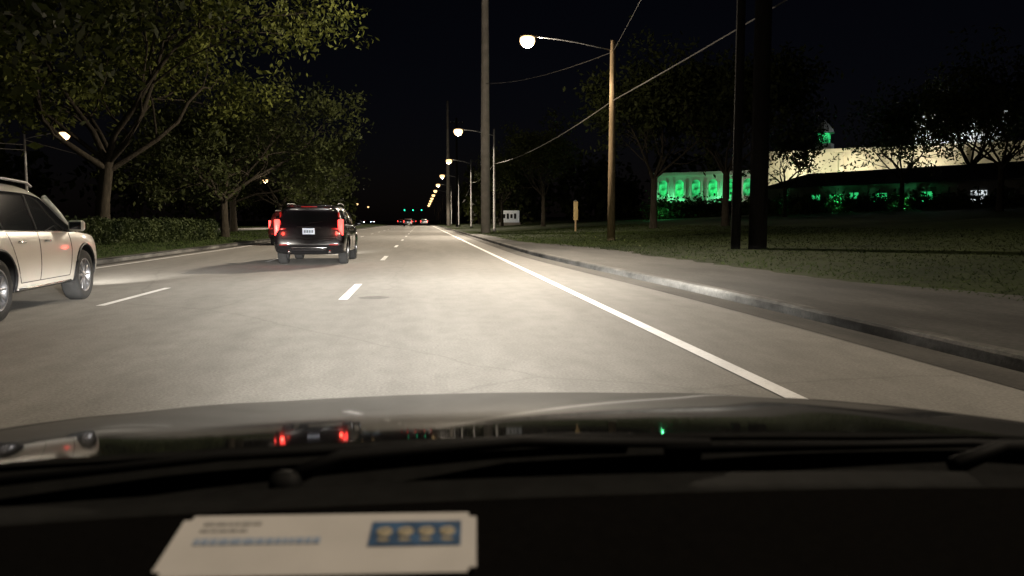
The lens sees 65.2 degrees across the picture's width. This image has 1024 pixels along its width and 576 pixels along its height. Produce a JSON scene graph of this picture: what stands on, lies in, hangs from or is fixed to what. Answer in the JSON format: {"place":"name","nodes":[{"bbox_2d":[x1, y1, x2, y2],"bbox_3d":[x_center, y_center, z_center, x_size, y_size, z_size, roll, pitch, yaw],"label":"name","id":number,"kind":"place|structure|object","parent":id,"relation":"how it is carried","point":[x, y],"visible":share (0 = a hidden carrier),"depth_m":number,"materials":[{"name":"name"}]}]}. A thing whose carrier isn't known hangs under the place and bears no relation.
{"place":"outdoors","nodes":[
{"label":"outdoors","id":0,"kind":"place"},
{"bbox_2d":[96,229,268,256],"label":"grass","id":1,"kind":"structure","parent":0,"point":[234,233],"depth_m":33.27,"materials":[{"name":"green plant"}]},
{"bbox_2d":[207,222,391,232],"bbox_3d":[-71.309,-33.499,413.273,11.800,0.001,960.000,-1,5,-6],"label":"road","id":2,"kind":"structure","parent":0,"point":[252,228],"depth_m":125.66,"materials":[{"name":"grey asphalt"}]},
{"bbox_2d":[0,222,1023,428],"bbox_3d":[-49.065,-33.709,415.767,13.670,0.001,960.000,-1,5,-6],"label":"road","id":3,"kind":"structure","parent":0,"point":[451,314],"depth_m":7.98,"materials":[{"name":"grey asphalt"}]},
{"bbox_2d":[0,177,96,320],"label":"suv","id":4,"kind":"object","parent":3,"relation":"on","point":[44,242],"visible":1,"depth_m":10.66,"materials":[{"name":"beige metallic paint"},{"name":"dark glass"},{"name":"rubber"}]},
{"bbox_2d":[96,224,394,265],"bbox_3d":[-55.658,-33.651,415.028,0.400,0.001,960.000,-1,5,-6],"label":"gutter","id":5,"kind":"object","parent":3,"relation":"on","point":[181,253],"visible":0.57,"depth_m":28.10,"materials":[{"name":"concrete"}]},
{"bbox_2d":[268,210,281,244],"bbox_3d":[-11.202,-3.139,41.305,2.350,1.743,4.918,-1,5,-6],"label":"suv","id":6,"kind":"object","parent":3,"relation":"on","point":[276,214],"visible":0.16,"depth_m":38.98,"materials":[{"name":"red paint"}]},
{"bbox_2d":[274,203,361,263],"bbox_3d":[-5.731,-1.655,23.870,2.350,1.703,4.918,-1,5,-6],"label":"suv","id":7,"kind":"object","parent":3,"relation":"on","point":[301,231],"visible":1,"depth_m":21.61,"materials":[{"name":"black paint"}]},
{"bbox_2d":[357,296,388,298],"bbox_3d":[-2.166,0.150,12.492,0.504,0.001,0.497,-1,5,-6],"label":"tar patch","id":8,"kind":"object","parent":3,"relation":"on","point":[375,297],"visible":1,"depth_m":12.51,"materials":[{"name":"grey asphalt"}]},
{"bbox_2d":[397,219,403,224],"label":"suv","id":9,"kind":"object","parent":3,"relation":"on","point":[399,221],"visible":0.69,"depth_m":237.09,"materials":[{"name":"grey paint"}]},
{"bbox_2d":[403,219,412,225],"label":"suv","id":10,"kind":"object","parent":3,"relation":"on","point":[407,221],"visible":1,"depth_m":173.08,"materials":[{"name":"grey paint"}]},
{"bbox_2d":[420,219,427,225],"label":"suv","id":11,"kind":"object","parent":3,"relation":"on","point":[423,221],"visible":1,"depth_m":203.20,"materials":[{"name":"grey paint"}]},
{"bbox_2d":[96,223,806,398],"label":"road markings","id":12,"kind":"object","parent":3,"relation":"on","point":[766,384],"visible":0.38,"depth_m":8.65,"materials":[{"name":"paint"}]},
{"bbox_2d":[0,392,1023,575],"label":"car","id":13,"kind":"object","parent":3,"relation":"on","point":[605,484],"visible":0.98,"depth_m":0.78,"materials":[{"name":"black paint"}]},
{"bbox_2d":[151,512,475,575],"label":"paper envelope","id":14,"kind":"object","parent":13,"relation":"on","point":[396,544],"visible":1,"depth_m":0.58,"materials":[{"name":"beige paper"}]},
{"bbox_2d":[429,223,1023,389],"bbox_3d":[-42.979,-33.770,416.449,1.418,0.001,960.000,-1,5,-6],"label":"gutter","id":15,"kind":"object","parent":3,"relation":"on","point":[999,375],"visible":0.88,"depth_m":8.45,"materials":[{"name":"concrete"}]},
{"bbox_2d":[0,0,1023,220],"label":"sky","id":16,"kind":"structure","parent":0,"point":[427,54],"materials":[{"name":"black"}]},
{"bbox_2d":[96,206,1023,300],"bbox_3d":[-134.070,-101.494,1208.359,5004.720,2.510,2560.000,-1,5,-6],"label":"ground","id":17,"kind":"structure","parent":0,"point":[979,219],"depth_m":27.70,"materials":[{"name":"green plant"}]},
{"bbox_2d":[23,131,69,190],"bbox_3d":[-36.993,-8.337,63.793,3.590,8.280,0.827,-1,5,-6],"label":"street lamp","id":18,"kind":"object","parent":17,"relation":"on","point":[65,135],"visible":0.46,"depth_m":63.40,"materials":[{"name":"metal"}]},
{"bbox_2d":[0,0,228,155],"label":"oak tree","id":19,"kind":"object","parent":17,"relation":"on","point":[47,8],"visible":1,"depth_m":27.37,"materials":[{"name":"green plant"}]},
{"bbox_2d":[65,215,221,244],"bbox_3d":[-15.691,-2.362,33.869,1.973,1.462,13.471,0,5,1],"label":"hedge","id":20,"kind":"object","parent":17,"relation":"on","point":[120,230],"visible":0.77,"depth_m":32.94,"materials":[{"name":"green plant"}]},
{"bbox_2d":[0,129,357,225],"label":"tree line","id":21,"kind":"object","parent":17,"relation":"on","point":[262,207],"visible":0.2,"depth_m":114.08,"materials":[{"name":"green plant"}]},
{"bbox_2d":[0,0,379,218],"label":"oak tree","id":22,"kind":"object","parent":17,"relation":"on","point":[108,154],"visible":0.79,"depth_m":34.75,"materials":[{"name":"green plant"}]},
{"bbox_2d":[83,62,375,236],"bbox_3d":[-14.813,-7.517,44.398,14.733,10.031,13.428,-2,5,-19],"label":"oak tree","id":23,"kind":"object","parent":17,"relation":"on","point":[214,142],"visible":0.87,"depth_m":43.94,"materials":[{"name":"green plant"}]},
{"bbox_2d":[97,224,393,263],"bbox_3d":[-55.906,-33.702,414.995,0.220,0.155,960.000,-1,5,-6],"label":"kerb","id":24,"kind":"structure","parent":17,"relation":"on","point":[126,257],"depth_m":28.82,"materials":[{"name":"concrete"}]},
{"bbox_2d":[136,83,370,231],"bbox_3d":[-20.384,-9.763,61.223,15.548,11.614,17.059,-2,5,-26],"label":"oak tree","id":25,"kind":"object","parent":17,"relation":"on","point":[233,227],"visible":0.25,"depth_m":59.09,"materials":[{"name":"green plant"}]},
{"bbox_2d":[216,123,366,214],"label":"oak tree","id":26,"kind":"object","parent":17,"relation":"on","point":[314,191],"visible":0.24,"depth_m":81.81,"materials":[{"name":"green plant"}]},
{"bbox_2d":[403,207,435,222],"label":"traffic light","id":27,"kind":"object","parent":17,"relation":"on","point":[421,210],"visible":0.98,"depth_m":326.16,"materials":[{"name":"metal"}]},
{"bbox_2d":[436,184,451,224],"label":"street lamp","id":28,"kind":"object","parent":17,"relation":"on","point":[437,185],"visible":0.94,"depth_m":188.41,"materials":[{"name":"metal"}]},
{"bbox_2d":[446,101,449,225],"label":"concrete pole","id":29,"kind":"object","parent":17,"relation":"on","point":[447,173],"visible":0.88,"depth_m":167.93,"materials":[{"name":"concrete"}]},
{"bbox_2d":[440,174,459,225],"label":"street lamp","id":30,"kind":"object","parent":17,"relation":"on","point":[441,175],"visible":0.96,"depth_m":150.82,"materials":[{"name":"metal"}]},
{"bbox_2d":[450,118,462,226],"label":"utility pole","id":31,"kind":"object","parent":17,"relation":"on","point":[456,178],"visible":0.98,"depth_m":140.55,"materials":[{"name":"brown wood"}]},
{"bbox_2d":[446,159,471,227],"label":"street lamp","id":32,"kind":"object","parent":17,"relation":"on","point":[448,161],"visible":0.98,"depth_m":113.20,"materials":[{"name":"metal"}]},
{"bbox_2d":[454,128,495,231],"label":"street lamp","id":33,"kind":"object","parent":17,"relation":"on","point":[458,131],"visible":0.92,"depth_m":76.00,"materials":[{"name":"metal"}]},
{"bbox_2d":[481,0,489,232],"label":"concrete pole","id":34,"kind":"object","parent":17,"relation":"on","point":[485,178],"visible":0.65,"depth_m":68.95,"materials":[{"name":"concrete"}]},
{"bbox_2d":[470,149,544,225],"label":"shade tree","id":35,"kind":"object","parent":17,"relation":"on","point":[498,181],"visible":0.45,"depth_m":113.55,"materials":[{"name":"green plant"}]},
{"bbox_2d":[503,210,519,225],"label":"monument sign","id":36,"kind":"object","parent":17,"relation":"on","point":[511,217],"visible":0.84,"depth_m":120.11,"materials":[{"name":"concrete"}]},
{"bbox_2d":[478,101,586,226],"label":"shade tree","id":37,"kind":"object","parent":17,"relation":"on","point":[547,156],"visible":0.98,"depth_m":89.90,"materials":[{"name":"green plant"}]},
{"bbox_2d":[520,34,615,239],"bbox_3d":[2.670,-6.949,38.092,4.645,9.946,0.709,-1,5,-6],"label":"street lamp","id":38,"kind":"object","parent":17,"relation":"on","point":[527,40],"visible":0.98,"depth_m":38.15,"materials":[{"name":"brown wood"}]},
{"bbox_2d":[573,200,577,230],"bbox_3d":[4.819,-5.453,60.670,0.340,2.395,0.155,-1,5,-6],"label":"marker post","id":39,"kind":"object","parent":17,"relation":"on","point":[575,216],"visible":0.91,"depth_m":60.57,"materials":[{"name":"yellow wood"}]},
{"bbox_2d":[444,140,747,224],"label":"tree line","id":40,"kind":"object","parent":17,"relation":"on","point":[626,191],"visible":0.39,"depth_m":132.41,"materials":[{"name":"green plant"}]},
{"bbox_2d":[563,45,751,228],"bbox_3d":[9.610,-10.711,55.766,13.537,13.823,12.372,-1,5,-8],"label":"shade tree","id":41,"kind":"object","parent":17,"relation":"on","point":[645,116],"visible":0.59,"depth_m":53.86,"materials":[{"name":"green plant"}]},
{"bbox_2d":[657,174,749,203],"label":"loggia hall","id":42,"kind":"structure","parent":17,"relation":"on","point":[687,179],"depth_m":100.53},
{"bbox_2d":[659,180,666,196],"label":"arch window","id":43,"kind":"structure","parent":42,"relation":"attached to","point":[663,188],"depth_m":102.50,"materials":[{"name":"green glass"}]},
{"bbox_2d":[667,182,668,200],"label":"column","id":44,"kind":"structure","parent":42,"relation":"on","point":[668,190],"depth_m":101.87,"materials":[{"name":"white paint"}]},
{"bbox_2d":[673,182,674,199],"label":"column","id":45,"kind":"structure","parent":42,"relation":"on","point":[673,190],"depth_m":101.53,"materials":[{"name":"white paint"}]},
{"bbox_2d":[675,180,683,195],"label":"arch window","id":46,"kind":"structure","parent":42,"relation":"attached to","point":[679,186],"depth_m":101.47,"materials":[{"name":"green glass"}]},
{"bbox_2d":[683,182,685,201],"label":"column","id":47,"kind":"structure","parent":42,"relation":"on","point":[684,190],"depth_m":100.90,"materials":[{"name":"white paint"}]},
{"bbox_2d":[689,182,690,199],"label":"column","id":48,"kind":"structure","parent":42,"relation":"on","point":[690,190],"depth_m":100.49,"materials":[{"name":"white paint"}]},
{"bbox_2d":[692,180,699,195],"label":"arch window","id":49,"kind":"structure","parent":42,"relation":"attached to","point":[695,187],"depth_m":100.43,"materials":[{"name":"green glass"}]},
{"bbox_2d":[700,181,701,199],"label":"column","id":50,"kind":"structure","parent":42,"relation":"on","point":[700,188],"depth_m":99.80,"materials":[{"name":"white paint"}]},
{"bbox_2d":[653,170,748,175],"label":"loggia cornice","id":51,"kind":"structure","parent":42,"relation":"on","point":[693,173],"depth_m":100.05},
{"bbox_2d":[706,181,707,203],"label":"column","id":52,"kind":"structure","parent":42,"relation":"on","point":[706,190],"depth_m":99.47,"materials":[{"name":"white paint"}]},
{"bbox_2d":[709,179,716,195],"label":"arch window","id":53,"kind":"structure","parent":42,"relation":"attached to","point":[712,186],"depth_m":99.40,"materials":[{"name":"green glass"}]},
{"bbox_2d":[717,181,718,198],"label":"column","id":54,"kind":"structure","parent":42,"relation":"on","point":[718,189],"depth_m":98.78,"materials":[{"name":"white paint"}]},
{"bbox_2d":[729,179,731,195],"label":"arch window","id":55,"kind":"structure","parent":42,"relation":"attached to","point":[730,188],"depth_m":98.34,"materials":[{"name":"green glass"}]},
{"bbox_2d":[743,178,749,194],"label":"arch window","id":56,"kind":"structure","parent":42,"relation":"attached to","point":[746,187],"depth_m":97.40,"materials":[{"name":"green glass"}]},
{"bbox_2d":[430,223,1023,372],"bbox_3d":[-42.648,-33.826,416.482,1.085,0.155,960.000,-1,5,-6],"label":"kerb","id":57,"kind":"structure","parent":17,"relation":"on","point":[1007,358],"depth_m":9.05,"materials":[{"name":"concrete"}]},
{"bbox_2d":[617,15,853,225],"bbox_3d":[13.927,-10.492,50.860,12.372,13.823,13.537,-3,6,-33],"label":"shade tree","id":58,"kind":"object","parent":17,"relation":"on","point":[780,91],"visible":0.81,"depth_m":50.24,"materials":[{"name":"green plant"}]},
{"bbox_2d":[731,0,745,248],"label":"utility pole","id":59,"kind":"object","parent":17,"relation":"on","point":[738,136],"visible":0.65,"depth_m":25.12,"materials":[{"name":"brown wood"}]},
{"bbox_2d":[0,0,786,182],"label":"overhead wires","id":60,"kind":"object","parent":59,"relation":"attached to","point":[529,78],"visible":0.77,"depth_m":37.91,"materials":[{"name":"black metal"}]},
{"bbox_2d":[748,0,771,248],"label":"utility pole","id":61,"kind":"object","parent":17,"relation":"on","point":[758,202],"visible":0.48,"depth_m":24.49,"materials":[{"name":"brown wood"}]},
{"bbox_2d":[719,97,845,216],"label":"tree","id":62,"kind":"object","parent":17,"relation":"on","point":[786,146],"visible":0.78,"depth_m":66.60,"materials":[{"name":"green plant"}]},
{"bbox_2d":[632,179,1023,220],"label":"shrubs","id":63,"kind":"object","parent":17,"relation":"on","point":[674,209],"visible":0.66,"depth_m":74.27,"materials":[{"name":"green plant"}]},
{"bbox_2d":[768,178,1023,213],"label":"walls","id":64,"kind":"structure","parent":17,"relation":"on","point":[989,186],"depth_m":70.61,"materials":[{"name":"paint"}]},
{"bbox_2d":[849,193,857,198],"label":"window","id":65,"kind":"structure","parent":64,"relation":"attached to","point":[851,195],"depth_m":75.06,"materials":[{"name":"green glass"}]},
{"bbox_2d":[768,161,1023,188],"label":"hip roof","id":66,"kind":"structure","parent":64,"relation":"on","point":[973,172],"depth_m":71.28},
{"bbox_2d":[769,144,1023,184],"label":"roof","id":67,"kind":"structure","parent":64,"relation":"on","point":[834,167],"depth_m":90.00,"materials":[{"name":"beige paint"}]},
{"bbox_2d":[768,156,771,184],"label":"pilaster","id":68,"kind":"object","parent":67,"relation":"attached to","point":[769,177],"visible":0.09,"depth_m":95.24,"materials":[{"name":"beige paint"}]},
{"bbox_2d":[839,153,843,171],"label":"pilaster","id":69,"kind":"object","parent":67,"relation":"attached to","point":[841,161],"visible":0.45,"depth_m":90.92,"materials":[{"name":"beige paint"}]},
{"bbox_2d":[877,151,882,169],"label":"pilaster","id":70,"kind":"object","parent":67,"relation":"attached to","point":[880,163],"depth_m":88.79,"materials":[{"name":"beige paint"}]},
{"bbox_2d":[769,140,1023,154],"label":"cornice","id":71,"kind":"structure","parent":67,"relation":"on","point":[839,150],"depth_m":89.48,"materials":[{"name":"beige paint"}]},
{"bbox_2d":[815,143,833,148],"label":"cupola base","id":72,"kind":"object","parent":71,"relation":"on","point":[830,146],"visible":0.3,"depth_m":94.86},
{"bbox_2d":[818,133,830,142],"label":"cupola lantern","id":73,"kind":"object","parent":72,"relation":"on","point":[828,137],"visible":0.58,"depth_m":95.14,"materials":[{"name":"green glass"}]},
{"bbox_2d":[815,120,834,133],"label":"cupola roof","id":74,"kind":"structure","parent":72,"relation":"on","point":[830,130],"depth_m":94.94,"materials":[{"name":"white paint"}]},
{"bbox_2d":[918,149,923,166],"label":"pilaster","id":75,"kind":"object","parent":67,"relation":"attached to","point":[921,159],"visible":0.24,"depth_m":86.61,"materials":[{"name":"beige paint"}]},
{"bbox_2d":[915,118,1007,143],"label":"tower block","id":76,"kind":"structure","parent":67,"relation":"on","point":[966,134],"depth_m":86.71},
{"bbox_2d":[961,148,966,164],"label":"pilaster","id":77,"kind":"object","parent":67,"relation":"attached to","point":[965,152],"visible":0.15,"depth_m":84.46,"materials":[{"name":"beige paint"}]},
{"bbox_2d":[943,192,954,199],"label":"window","id":78,"kind":"structure","parent":64,"relation":"attached to","point":[945,195],"depth_m":67.60,"materials":[{"name":"black glass"}]},
{"bbox_2d":[970,190,986,203],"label":"window","id":79,"kind":"structure","parent":64,"relation":"attached to","point":[976,193],"depth_m":65.34,"materials":[{"name":"white glass"}]},
{"bbox_2d":[994,188,1014,197],"bbox_3d":[39.179,-7.255,63.690,0.080,1.404,1.488,-3,6,-31],"label":"window","id":80,"kind":"structure","parent":64,"relation":"attached to","point":[1007,190],"depth_m":63.45,"materials":[{"name":"black glass"}]},
{"bbox_2d":[833,76,985,210],"bbox_3d":[31.943,-11.555,63.883,11.189,11.559,11.487,-3,6,-35],"label":"tree","id":81,"kind":"object","parent":17,"relation":"on","point":[897,137],"visible":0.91,"depth_m":63.66,"materials":[{"name":"green plant"}]},
{"bbox_2d":[894,53,1023,163],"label":"tree","id":82,"kind":"object","parent":17,"relation":"on","point":[977,159],"visible":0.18,"depth_m":67.95,"materials":[{"name":"green plant"}]},
{"bbox_2d":[897,24,1023,210],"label":"tree","id":83,"kind":"object","parent":17,"relation":"on","point":[966,121],"visible":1,"depth_m":48.40,"materials":[{"name":"green plant"}]},
{"bbox_2d":[473,234,1023,350],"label":"path","id":84,"kind":"structure","parent":0,"point":[997,320],"depth_m":11.28,"materials":[{"name":"grey concrete"}]}
]}

